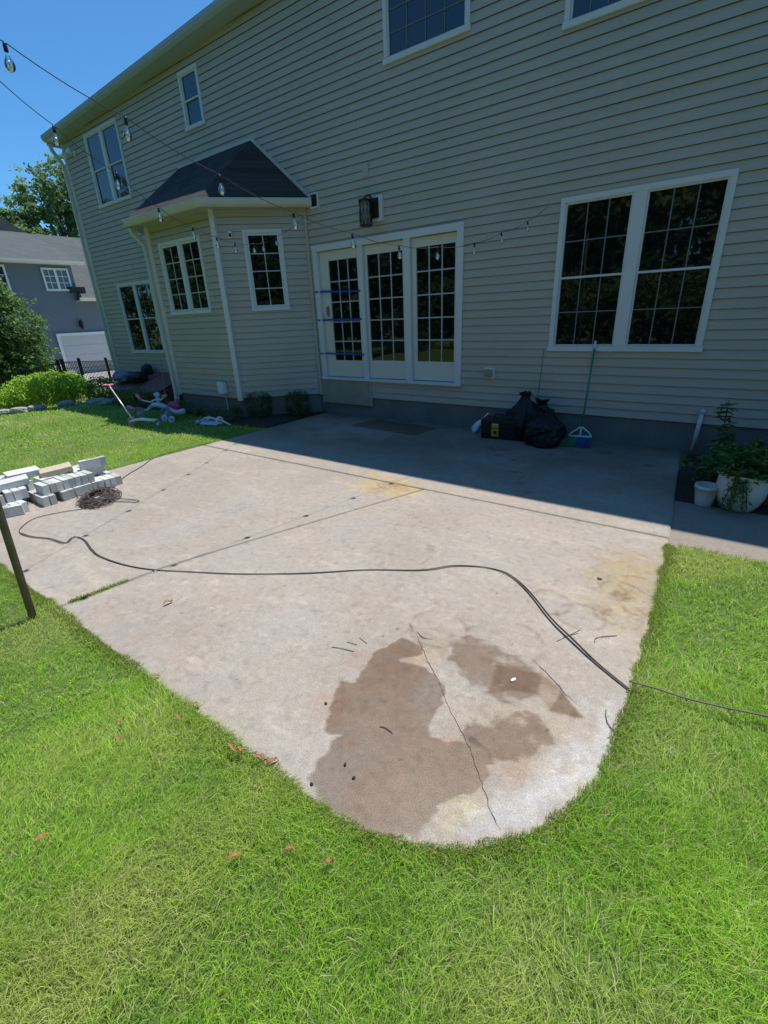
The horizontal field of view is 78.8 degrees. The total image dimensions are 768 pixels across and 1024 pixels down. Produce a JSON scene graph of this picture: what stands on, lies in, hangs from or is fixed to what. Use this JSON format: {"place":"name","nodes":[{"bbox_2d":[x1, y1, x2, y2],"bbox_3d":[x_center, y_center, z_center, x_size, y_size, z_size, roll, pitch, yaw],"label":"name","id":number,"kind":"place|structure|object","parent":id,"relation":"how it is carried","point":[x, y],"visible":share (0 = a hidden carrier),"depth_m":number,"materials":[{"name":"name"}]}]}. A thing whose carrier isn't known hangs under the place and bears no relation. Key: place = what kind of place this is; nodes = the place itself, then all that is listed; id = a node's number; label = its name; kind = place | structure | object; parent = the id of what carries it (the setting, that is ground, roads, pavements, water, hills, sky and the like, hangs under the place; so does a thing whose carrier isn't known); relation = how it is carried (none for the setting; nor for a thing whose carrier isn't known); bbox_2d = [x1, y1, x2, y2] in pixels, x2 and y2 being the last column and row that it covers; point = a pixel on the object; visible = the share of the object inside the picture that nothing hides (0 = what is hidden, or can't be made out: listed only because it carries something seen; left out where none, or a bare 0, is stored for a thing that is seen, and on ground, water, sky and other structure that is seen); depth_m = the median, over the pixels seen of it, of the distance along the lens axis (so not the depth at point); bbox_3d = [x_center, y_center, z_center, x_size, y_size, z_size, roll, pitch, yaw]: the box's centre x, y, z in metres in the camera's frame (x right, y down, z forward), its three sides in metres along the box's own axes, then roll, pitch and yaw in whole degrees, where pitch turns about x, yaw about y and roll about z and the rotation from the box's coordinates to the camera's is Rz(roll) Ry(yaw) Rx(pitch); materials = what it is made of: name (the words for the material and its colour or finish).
{"place":"outdoors","nodes":[
{"label":"outdoors","id":0,"kind":"place"},
{"bbox_2d":[79,370,115,385],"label":"driveway","id":1,"kind":"structure","parent":0,"point":[98,375],"depth_m":25.22,"materials":[{"name":"concrete"}]},
{"bbox_2d":[0,0,213,236],"label":"sky","id":2,"kind":"structure","parent":0,"point":[85,44],"materials":[{"name":"blue"}]},
{"bbox_2d":[0,412,680,852],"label":"patio","id":3,"kind":"structure","parent":0,"point":[256,632],"depth_m":2.99,"materials":[{"name":"concrete"}]},
{"bbox_2d":[3,503,24,516],"bbox_3d":[-3.615,-0.008,4.531,0.200,0.098,0.058,-17,27,-30],"label":"concrete block","id":4,"kind":"object","parent":3,"relation":"on","point":[16,510],"depth_m":4.53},
{"bbox_2d":[13,500,29,511],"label":"concrete block","id":5,"kind":"object","parent":3,"relation":"on","point":[25,506],"depth_m":4.62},
{"bbox_2d":[16,485,28,498],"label":"concrete block","id":6,"kind":"object","parent":3,"relation":"on","point":[23,491],"depth_m":4.70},
{"bbox_2d":[27,490,37,502],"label":"concrete block","id":7,"kind":"object","parent":3,"relation":"on","point":[31,493],"depth_m":4.88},
{"bbox_2d":[34,493,50,506],"bbox_3d":[-3.500,-0.124,4.794,0.200,0.098,0.058,14,27,34],"label":"concrete block","id":8,"kind":"object","parent":3,"relation":"on","point":[42,500],"depth_m":4.75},
{"bbox_2d":[33,482,50,494],"bbox_3d":[-3.522,-0.243,4.820,0.200,0.098,0.058,13,27,32],"label":"concrete block","id":9,"kind":"object","parent":8,"relation":"on","point":[42,488],"depth_m":4.78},
{"bbox_2d":[46,493,57,504],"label":"concrete block","id":10,"kind":"object","parent":3,"relation":"on","point":[52,498],"depth_m":4.78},
{"bbox_2d":[41,480,57,492],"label":"concrete block","id":11,"kind":"object","parent":10,"relation":"on","point":[52,486],"depth_m":4.82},
{"bbox_2d":[55,489,69,500],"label":"concrete block","id":12,"kind":"object","parent":3,"relation":"on","point":[63,495],"depth_m":4.88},
{"bbox_2d":[48,478,63,491],"bbox_3d":[-3.448,-0.285,4.912,0.200,0.098,0.058,13,28,33],"label":"concrete block","id":13,"kind":"object","parent":12,"relation":"on","point":[59,485],"depth_m":4.86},
{"bbox_2d":[65,488,75,498],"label":"concrete block","id":14,"kind":"object","parent":3,"relation":"on","point":[71,492],"depth_m":4.93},
{"bbox_2d":[54,476,69,488],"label":"concrete block","id":15,"kind":"object","parent":14,"relation":"on","point":[65,482],"depth_m":4.92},
{"bbox_2d":[72,486,82,496],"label":"concrete block","id":16,"kind":"object","parent":3,"relation":"on","point":[77,490],"depth_m":4.98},
{"bbox_2d":[61,475,75,487],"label":"concrete block","id":17,"kind":"object","parent":16,"relation":"on","point":[71,481],"depth_m":4.96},
{"bbox_2d":[79,484,87,493],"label":"concrete block","id":18,"kind":"object","parent":3,"relation":"on","point":[83,488],"depth_m":5.03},
{"bbox_2d":[67,473,82,485],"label":"concrete block","id":19,"kind":"object","parent":18,"relation":"on","point":[78,480],"depth_m":5.01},
{"bbox_2d":[85,483,92,490],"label":"concrete block","id":20,"kind":"object","parent":3,"relation":"on","point":[89,486],"depth_m":5.07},
{"bbox_2d":[74,472,88,483],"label":"concrete block","id":21,"kind":"object","parent":20,"relation":"on","point":[84,478],"depth_m":5.04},
{"bbox_2d":[89,481,98,488],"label":"concrete block","id":22,"kind":"object","parent":3,"relation":"on","point":[95,485],"depth_m":5.12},
{"bbox_2d":[79,470,94,481],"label":"concrete block","id":23,"kind":"object","parent":22,"relation":"on","point":[90,476],"depth_m":5.10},
{"bbox_2d":[97,476,111,486],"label":"concrete block","id":24,"kind":"object","parent":3,"relation":"on","point":[107,481],"depth_m":5.22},
{"bbox_2d":[102,474,116,486],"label":"concrete block","id":25,"kind":"object","parent":3,"relation":"on","point":[113,480],"depth_m":5.26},
{"bbox_2d":[109,473,122,484],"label":"concrete block","id":26,"kind":"object","parent":3,"relation":"on","point":[118,479],"depth_m":5.30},
{"bbox_2d":[19,442,767,716],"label":"extension cord","id":27,"kind":"object","parent":3,"relation":"on","point":[85,502],"visible":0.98,"depth_m":3.33,"materials":[{"name":"rubber"}]},
{"bbox_2d":[471,413,488,432],"bbox_3d":[1.375,-1.295,6.805,0.282,0.312,0.106,14,28,34],"label":"dustpan","id":28,"kind":"object","parent":3,"relation":"on","point":[475,426],"visible":0.85,"depth_m":6.80,"materials":[{"name":"white plastic"}]},
{"bbox_2d":[481,413,520,440],"bbox_3d":[1.655,-1.190,6.467,0.575,0.326,0.286,10,26,27],"label":"toolbox","id":29,"kind":"object","parent":3,"relation":"on","point":[498,427],"visible":0.85,"depth_m":6.40,"materials":[{"name":"black plastic"}]},
{"bbox_2d":[506,391,539,440],"bbox_3d":[1.889,-1.305,6.316,0.508,0.662,0.452,14,28,34],"label":"rubbish bag","id":30,"kind":"object","parent":3,"relation":"on","point":[523,410],"visible":0.63,"depth_m":6.18,"materials":[{"name":"plastic"}]},
{"bbox_2d":[523,407,566,447],"bbox_3d":[2.070,-1.097,6.006,0.529,0.495,0.427,14,28,34],"label":"rubbish bag","id":31,"kind":"object","parent":3,"relation":"on","point":[544,428],"visible":1,"depth_m":5.89,"materials":[{"name":"plastic"}]},
{"bbox_2d":[535,397,558,419],"bbox_3d":[2.117,-1.240,6.241,0.470,0.569,0.386,14,28,34],"label":"rubbish bag","id":32,"kind":"object","parent":3,"relation":"on","point":[541,404],"visible":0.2,"depth_m":6.13,"materials":[{"name":"plastic"}]},
{"bbox_2d":[559,341,596,447],"bbox_3d":[2.495,-1.458,5.826,0.365,1.242,0.459,14,28,34],"label":"broom","id":33,"kind":"object","parent":3,"relation":"on","point":[578,441],"visible":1,"depth_m":5.87,"materials":[{"name":"plastic"}]},
{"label":"concrete block","id":34,"kind":"object","parent":3,"relation":"on","visible":0},
{"bbox_2d":[1,489,14,502],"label":"concrete block","id":35,"kind":"object","parent":34,"relation":"on","point":[7,494],"depth_m":4.61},
{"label":"concrete block","id":36,"kind":"object","parent":3,"relation":"on","visible":0},
{"bbox_2d":[85,465,104,473],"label":"concrete block","id":37,"kind":"object","parent":36,"relation":"on","point":[94,470],"depth_m":5.32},
{"bbox_2d":[78,457,100,469],"bbox_3d":[-3.309,-0.544,5.252,0.200,0.098,0.058,-23,30,-40],"label":"concrete block","id":38,"kind":"object","parent":37,"relation":"on","point":[88,463],"depth_m":5.23,"materials":[{"name":"concrete"}]},
{"bbox_2d":[84,456,106,465],"bbox_3d":[-3.267,-0.567,5.303,0.200,0.098,0.058,-23,30,-39],"label":"concrete block","id":39,"kind":"object","parent":37,"relation":"on","point":[102,459],"depth_m":5.32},
{"bbox_2d":[0,387,767,1023],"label":"ground","id":40,"kind":"structure","parent":0,"point":[716,623],"depth_m":1.49,"materials":[{"name":"plant"}]},
{"bbox_2d":[0,387,24,408],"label":"lime bush","id":41,"kind":"object","parent":40,"relation":"on","point":[5,404],"visible":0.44,"depth_m":11.86,"materials":[{"name":"green plant"}]},
{"bbox_2d":[0,501,36,620],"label":"wooden post","id":42,"kind":"object","parent":40,"relation":"on","point":[17,567],"visible":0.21,"depth_m":2.79,"materials":[{"name":"brown wood"}]},
{"bbox_2d":[9,407,28,414],"bbox_3d":[-8.989,-2.497,11.555,0.432,0.190,0.241,-7,23,-9],"label":"edging stone","id":43,"kind":"object","parent":40,"relation":"on","point":[15,410],"visible":0.7,"depth_m":11.46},
{"bbox_2d":[0,278,61,388],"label":"garden tree","id":44,"kind":"object","parent":40,"relation":"on","point":[16,352],"visible":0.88,"depth_m":15.36,"materials":[{"name":"green plant"}]},
{"bbox_2d":[0,358,68,406],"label":"metal fence","id":45,"kind":"object","parent":40,"relation":"on","point":[57,364],"visible":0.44,"depth_m":13.79,"materials":[{"name":"metal"}]},
{"bbox_2d":[27,404,46,411],"bbox_3d":[-8.561,-2.558,11.556,0.418,0.191,0.246,-20,29,-36],"label":"edging stone","id":46,"kind":"object","parent":40,"relation":"on","point":[38,407],"visible":0.77,"depth_m":11.46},
{"bbox_2d":[0,149,83,237],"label":"shade tree","id":47,"kind":"object","parent":40,"relation":"on","point":[29,215],"visible":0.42,"depth_m":34.84,"materials":[{"name":"green plant"}]},
{"bbox_2d":[0,369,95,406],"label":"lime bush","id":48,"kind":"object","parent":40,"relation":"on","point":[26,390],"visible":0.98,"depth_m":12.05,"materials":[{"name":"green plant"}]},
{"bbox_2d":[0,218,113,376],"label":"neighbour house","id":49,"kind":"structure","parent":40,"relation":"on","point":[50,274],"depth_m":25.18,"materials":[{"name":"paint"}]},
{"bbox_2d":[0,264,11,291],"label":"window","id":50,"kind":"structure","parent":49,"relation":"in","point":[3,274],"depth_m":22.85,"materials":[{"name":"clear glass"}]},
{"bbox_2d":[40,267,71,290],"bbox_3d":[-17.183,-12.210,24.577,0.080,1.080,1.280,14,28,34],"label":"window","id":51,"kind":"structure","parent":49,"relation":"in","point":[55,279],"depth_m":24.55,"materials":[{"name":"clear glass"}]},
{"bbox_2d":[55,331,113,373],"bbox_3d":[-16.259,-9.247,26.953,0.100,2.140,4.220,14,28,34],"label":"garage door","id":52,"kind":"structure","parent":49,"relation":"in","point":[86,346],"depth_m":26.23,"materials":[{"name":"metal"}]},
{"bbox_2d":[57,400,74,406],"bbox_3d":[-8.086,-2.747,11.904,0.246,0.187,0.428,11,27,30],"label":"edging stone","id":53,"kind":"object","parent":40,"relation":"on","point":[65,403],"visible":0.72,"depth_m":11.81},
{"bbox_2d":[59,357,113,402],"bbox_3d":[-9.545,-4.780,16.596,0.105,1.828,6.688,-5,23,-6],"label":"metal fence","id":54,"kind":"object","parent":40,"relation":"on","point":[79,366],"visible":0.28,"depth_m":14.71,"materials":[{"name":"metal"}]},
{"bbox_2d":[83,375,117,398],"bbox_3d":[-7.772,-3.391,12.985,1.693,0.775,0.888,14,28,34],"label":"ground cover plant","id":55,"kind":"object","parent":40,"relation":"on","point":[91,393],"visible":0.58,"depth_m":12.76,"materials":[{"name":"green plant"}]},
{"bbox_2d":[103,384,160,427],"bbox_3d":[-4.505,-1.886,8.310,1.323,0.743,0.272,12,27,32],"label":"kick scooter","id":56,"kind":"object","parent":40,"relation":"on","point":[134,420],"visible":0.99,"depth_m":8.35,"materials":[{"name":"pink plastic"}]},
{"bbox_2d":[126,392,185,422],"bbox_3d":[-4.361,-1.990,8.865,1.575,0.534,0.303,9,26,26],"label":"toddler bicycle","id":57,"kind":"object","parent":40,"relation":"on","point":[169,406],"visible":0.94,"depth_m":8.76,"materials":[{"name":"plastic"}]},
{"bbox_2d":[185,404,212,416],"bbox_3d":[-3.589,-1.920,8.928,0.564,0.227,0.477,6,24,20],"label":"fern","id":58,"kind":"object","parent":40,"relation":"on","point":[199,410],"visible":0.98,"depth_m":8.95,"materials":[{"name":"green plant"}]},
{"bbox_2d":[194,416,230,425],"bbox_3d":[-2.992,-1.584,8.125,0.778,0.151,0.115,7,25,21],"label":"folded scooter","id":59,"kind":"object","parent":40,"relation":"on","point":[203,421],"visible":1,"depth_m":8.13,"materials":[{"name":"plastic"}]},
{"bbox_2d":[115,404,324,426],"bbox_3d":[-4.754,-2.354,10.598,8.000,0.220,1.650,14,28,34],"label":"mulch bed","id":60,"kind":"object","parent":40,"relation":"on","point":[269,420],"visible":0.33,"depth_m":8.45,"materials":[{"name":"soil"}]},
{"bbox_2d":[112,387,161,406],"bbox_3d":[-5.564,-2.548,10.586,1.781,0.548,0.697,14,28,34],"label":"ground cover plant","id":61,"kind":"object","parent":60,"relation":"on","point":[131,400],"visible":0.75,"depth_m":10.41,"materials":[{"name":"green plant"}]},
{"bbox_2d":[109,371,183,403],"bbox_3d":[-5.672,-3.014,11.323,2.250,0.625,0.936,14,28,34],"label":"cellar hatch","id":62,"kind":"object","parent":60,"relation":"on","point":[153,383],"visible":0.36,"depth_m":11.03,"materials":[{"name":"metal"}]},
{"bbox_2d":[111,370,131,381],"bbox_3d":[-6.445,-3.403,11.643,0.848,0.267,0.574,14,28,34],"label":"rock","id":63,"kind":"object","parent":62,"relation":"on","point":[119,376],"visible":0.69,"depth_m":11.45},
{"bbox_2d":[125,371,148,381],"bbox_3d":[-5.993,-3.292,11.335,0.637,0.222,0.472,14,28,34],"label":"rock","id":64,"kind":"object","parent":62,"relation":"on","point":[134,376],"visible":1,"depth_m":11.19,"materials":[{"name":"grey stone"}]},
{"bbox_2d":[141,364,153,374],"bbox_3d":[-5.920,-3.564,11.696,0.382,0.282,0.252,14,28,34],"label":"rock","id":65,"kind":"object","parent":62,"relation":"on","point":[147,369],"visible":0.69,"depth_m":11.60,"materials":[{"name":"grey stone"}]},
{"bbox_2d":[204,407,230,416],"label":"fern","id":66,"kind":"object","parent":60,"relation":"on","point":[217,410],"visible":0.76,"depth_m":8.70,"materials":[{"name":"green plant"}]},
{"bbox_2d":[230,404,239,417],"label":"fern","id":67,"kind":"object","parent":60,"relation":"on","point":[236,407],"visible":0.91,"depth_m":8.55,"materials":[{"name":"green plant"}]},
{"bbox_2d":[244,391,273,417],"bbox_3d":[-2.286,-1.963,8.589,0.503,0.557,0.496,14,28,34],"label":"boxwood","id":68,"kind":"object","parent":60,"relation":"on","point":[258,412],"visible":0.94,"depth_m":8.51,"materials":[{"name":"green plant"}]},
{"bbox_2d":[283,389,311,415],"bbox_3d":[-1.570,-1.979,8.542,0.472,0.522,0.457,14,28,34],"label":"boxwood","id":69,"kind":"object","parent":60,"relation":"on","point":[298,409],"visible":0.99,"depth_m":8.48,"materials":[{"name":"green plant"}]},
{"bbox_2d":[205,409,236,418],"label":"fern","id":70,"kind":"object","parent":40,"relation":"on","point":[226,414],"visible":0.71,"depth_m":8.40,"materials":[{"name":"green plant"}]},
{"bbox_2d":[40,0,767,455],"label":"house","id":71,"kind":"structure","parent":40,"relation":"on","point":[620,146],"depth_m":6.26,"materials":[{"name":"plastic"}]},
{"bbox_2d":[61,147,75,157],"bbox_3d":[-7.174,-8.192,10.672,0.401,0.149,0.267,14,28,34],"label":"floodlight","id":72,"kind":"object","parent":71,"relation":"attached to","point":[66,152],"visible":1,"depth_m":10.64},
{"bbox_2d":[82,117,132,208],"bbox_3d":[-6.017,-7.536,10.192,1.484,1.382,0.072,14,28,34],"label":"window","id":73,"kind":"structure","parent":71,"relation":"in","point":[103,143],"depth_m":10.18,"materials":[{"name":"clear glass"}]},
{"bbox_2d":[116,280,164,353],"bbox_3d":[-5.920,-4.719,11.408,1.584,1.602,0.072,14,28,34],"label":"window","id":74,"kind":"structure","parent":71,"relation":"in","point":[136,298],"depth_m":11.42,"materials":[{"name":"clear glass"}]},
{"bbox_2d":[0,81,292,252],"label":"string light","id":75,"kind":"object","parent":71,"relation":"attached to","point":[116,173],"visible":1,"depth_m":3.62,"materials":[{"name":"black plastic"}]},
{"bbox_2d":[157,235,212,314],"bbox_3d":[-3.547,-4.179,8.343,1.279,1.192,0.072,14,28,34],"label":"window","id":76,"kind":"structure","parent":71,"relation":"in","point":[184,272],"depth_m":8.34,"materials":[{"name":"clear glass"}]},
{"bbox_2d":[177,62,205,131],"bbox_3d":[-3.371,-7.246,8.202,0.584,0.832,0.072,14,28,34],"label":"window","id":77,"kind":"structure","parent":71,"relation":"in","point":[188,79],"depth_m":8.21,"materials":[{"name":"clear glass"}]},
{"bbox_2d":[217,382,228,411],"bbox_3d":[-2.995,-2.097,8.769,0.168,0.659,0.106,14,28,34],"label":"wall box","id":78,"kind":"object","parent":71,"relation":"attached to","point":[222,387],"visible":0.96,"depth_m":8.64,"materials":[{"name":"metal"}]},
{"bbox_2d":[241,229,290,310],"bbox_3d":[-1.969,-4.044,7.852,0.659,1.212,0.072,-6,23,-7],"label":"window","id":79,"kind":"structure","parent":71,"relation":"in","point":[266,271],"depth_m":7.85,"materials":[{"name":"clear glass"}]},
{"bbox_2d":[0,40,546,259],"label":"string light","id":80,"kind":"object","parent":71,"relation":"attached to","point":[5,48],"visible":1,"depth_m":3.01,"materials":[{"name":"black plastic"}]},
{"bbox_2d":[308,192,319,208],"bbox_3d":[-1.105,-4.940,7.421,0.190,0.210,0.045,14,28,34],"label":"wall vent","id":81,"kind":"object","parent":71,"relation":"attached to","point":[315,200],"depth_m":7.40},
{"bbox_2d":[315,290,359,292],"bbox_3d":[-0.776,-3.653,7.750,0.995,0.068,0.030,14,28,34],"label":"tape strip","id":82,"kind":"object","parent":71,"relation":"attached to","point":[338,291],"visible":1,"depth_m":7.77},
{"bbox_2d":[317,318,361,320],"bbox_3d":[-0.758,-3.255,7.918,0.995,0.037,0.030,14,28,34],"label":"tape strip","id":83,"kind":"object","parent":71,"relation":"attached to","point":[339,319],"visible":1,"depth_m":7.94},
{"bbox_2d":[319,247,363,376],"bbox_3d":[-0.703,-3.307,7.903,0.850,1.975,0.104,14,28,34],"label":"glazed door","id":84,"kind":"structure","parent":71,"relation":"in","point":[338,268],"depth_m":7.90,"materials":[{"name":"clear glass"}]},
{"bbox_2d":[320,353,363,355],"bbox_3d":[-0.734,-2.747,8.133,0.995,0.039,0.030,14,28,34],"label":"tape strip","id":85,"kind":"object","parent":71,"relation":"attached to","point":[343,353],"visible":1,"depth_m":8.12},
{"bbox_2d":[361,162,368,177],"bbox_3d":[-0.275,-4.942,6.756,0.120,0.170,0.018,14,28,34],"label":"cover plate","id":86,"kind":"object","parent":71,"relation":"attached to","point":[364,169],"visible":1,"depth_m":6.75,"materials":[{"name":"plastic"}]},
{"bbox_2d":[358,194,383,226],"bbox_3d":[-0.193,-4.396,6.828,0.362,0.398,0.208,-9,24,-16],"label":"wall lantern","id":87,"kind":"object","parent":71,"relation":"attached to","point":[371,213],"depth_m":6.78,"materials":[{"name":"metal"}]},
{"bbox_2d":[364,240,405,378],"bbox_3d":[0.046,-3.138,7.422,0.760,1.975,0.042,14,28,34],"label":"glazed door","id":88,"kind":"structure","parent":71,"relation":"in","point":[384,273],"depth_m":7.41,"materials":[{"name":"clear glass"}]},
{"bbox_2d":[382,0,471,65],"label":"window","id":89,"kind":"structure","parent":71,"relation":"in","point":[410,27],"depth_m":5.75,"materials":[{"name":"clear glass"}]},
{"bbox_2d":[411,232,456,381],"bbox_3d":[0.756,-2.964,6.932,0.760,1.975,0.042,14,28,34],"label":"glazed door","id":90,"kind":"structure","parent":71,"relation":"in","point":[433,280],"depth_m":6.91,"materials":[{"name":"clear glass"}]},
{"bbox_2d":[484,367,494,378],"bbox_3d":[1.497,-1.977,6.669,0.160,0.160,0.082,14,28,34],"label":"outlet","id":91,"kind":"object","parent":71,"relation":"attached to","point":[489,372],"visible":1,"depth_m":6.65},
{"bbox_2d":[562,0,645,30],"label":"window","id":92,"kind":"structure","parent":71,"relation":"in","point":[577,12],"depth_m":4.79,"materials":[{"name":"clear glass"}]},
{"bbox_2d":[547,168,739,351],"bbox_3d":[2.800,-2.722,5.328,1.714,1.687,0.072,14,28,34],"label":"window","id":93,"kind":"structure","parent":71,"relation":"in","point":[636,267],"depth_m":5.27,"materials":[{"name":"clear glass"}]},
{"bbox_2d":[690,409,705,450],"bbox_3d":[3.636,-0.947,5.421,0.073,0.486,0.087,14,28,34],"label":"drain pipe","id":94,"kind":"object","parent":71,"relation":"attached to","point":[698,426],"visible":1,"depth_m":5.39,"materials":[{"name":"plastic"}]},
{"bbox_2d":[674,453,767,515],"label":"mulch bed","id":95,"kind":"object","parent":40,"relation":"on","point":[685,490],"visible":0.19,"depth_m":4.58,"materials":[{"name":"soil"}]},
{"bbox_2d":[694,481,717,506],"bbox_3d":[2.827,-0.153,4.117,0.188,0.185,0.188,14,28,34],"label":"plant pot","id":96,"kind":"object","parent":95,"relation":"on","point":[705,493],"visible":0.94,"depth_m":4.08,"materials":[{"name":"plastic"}]},
{"bbox_2d":[681,442,751,482],"bbox_3d":[3.230,-0.451,4.444,0.553,0.455,0.592,-12,25,-22],"label":"bed plant","id":97,"kind":"object","parent":95,"relation":"on","point":[709,474],"visible":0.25,"depth_m":4.50,"materials":[{"name":"green plant"}]},
{"bbox_2d":[703,399,739,456],"bbox_3d":[3.634,-0.847,5.009,0.319,0.700,0.318,14,28,34],"label":"weed","id":98,"kind":"object","parent":95,"relation":"on","point":[725,437],"visible":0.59,"depth_m":4.96,"materials":[{"name":"green plant"}]},
{"bbox_2d":[708,436,767,460],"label":"bed plant","id":99,"kind":"object","parent":95,"relation":"on","point":[760,441],"visible":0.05,"depth_m":4.87,"materials":[{"name":"green plant"}]},
{"bbox_2d":[716,465,767,512],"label":"plant pot","id":100,"kind":"object","parent":95,"relation":"on","point":[757,496],"visible":0.45,"depth_m":3.86,"materials":[{"name":"ceramic"}]},
{"bbox_2d":[696,439,767,485],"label":"potted plant","id":101,"kind":"object","parent":100,"relation":"in","point":[756,469],"visible":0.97,"depth_m":3.85,"materials":[{"name":"green plant"}]},
{"bbox_2d":[718,468,752,515],"bbox_3d":[2.905,-0.164,3.838,0.215,0.373,0.191,-4,23,-4],"label":"trailing plant","id":102,"kind":"object","parent":100,"relation":"in","point":[734,488],"visible":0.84,"depth_m":3.82,"materials":[{"name":"green plant"}]},
{"bbox_2d":[669,501,767,565],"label":"path","id":103,"kind":"structure","parent":0,"point":[722,530],"depth_m":3.67,"materials":[{"name":"concrete"}]},
{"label":"concrete block","id":104,"kind":"object","parent":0,"visible":0},
{"bbox_2d":[9,487,22,500],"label":"concrete block","id":105,"kind":"object","parent":104,"relation":"on","point":[16,493],"depth_m":4.66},
{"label":"concrete block","id":106,"kind":"object","parent":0,"visible":0},
{"bbox_2d":[0,474,29,490],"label":"concrete block","id":107,"kind":"object","parent":106,"relation":"on","point":[15,481],"depth_m":4.73,"materials":[{"name":"concrete"}]},
{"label":"concrete block","id":108,"kind":"object","parent":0,"visible":0},
{"bbox_2d":[3,466,40,478],"bbox_3d":[-3.901,-0.418,5.049,0.200,0.060,0.300,20,31,38],"label":"concrete block","id":109,"kind":"object","parent":108,"relation":"on","point":[30,471],"depth_m":5.02,"materials":[{"name":"concrete"}]},
{"label":"concrete block","id":110,"kind":"object","parent":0,"visible":0},
{"bbox_2d":[33,476,46,482],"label":"concrete block","id":111,"kind":"object","parent":110,"relation":"on","point":[38,479],"depth_m":4.98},
{"bbox_2d":[39,462,73,477],"bbox_3d":[-3.592,-0.458,5.123,0.300,0.062,0.200,-23,32,-32],"label":"concrete block","id":112,"kind":"object","parent":111,"relation":"on","point":[55,470],"depth_m":5.08,"materials":[{"name":"concrete"}]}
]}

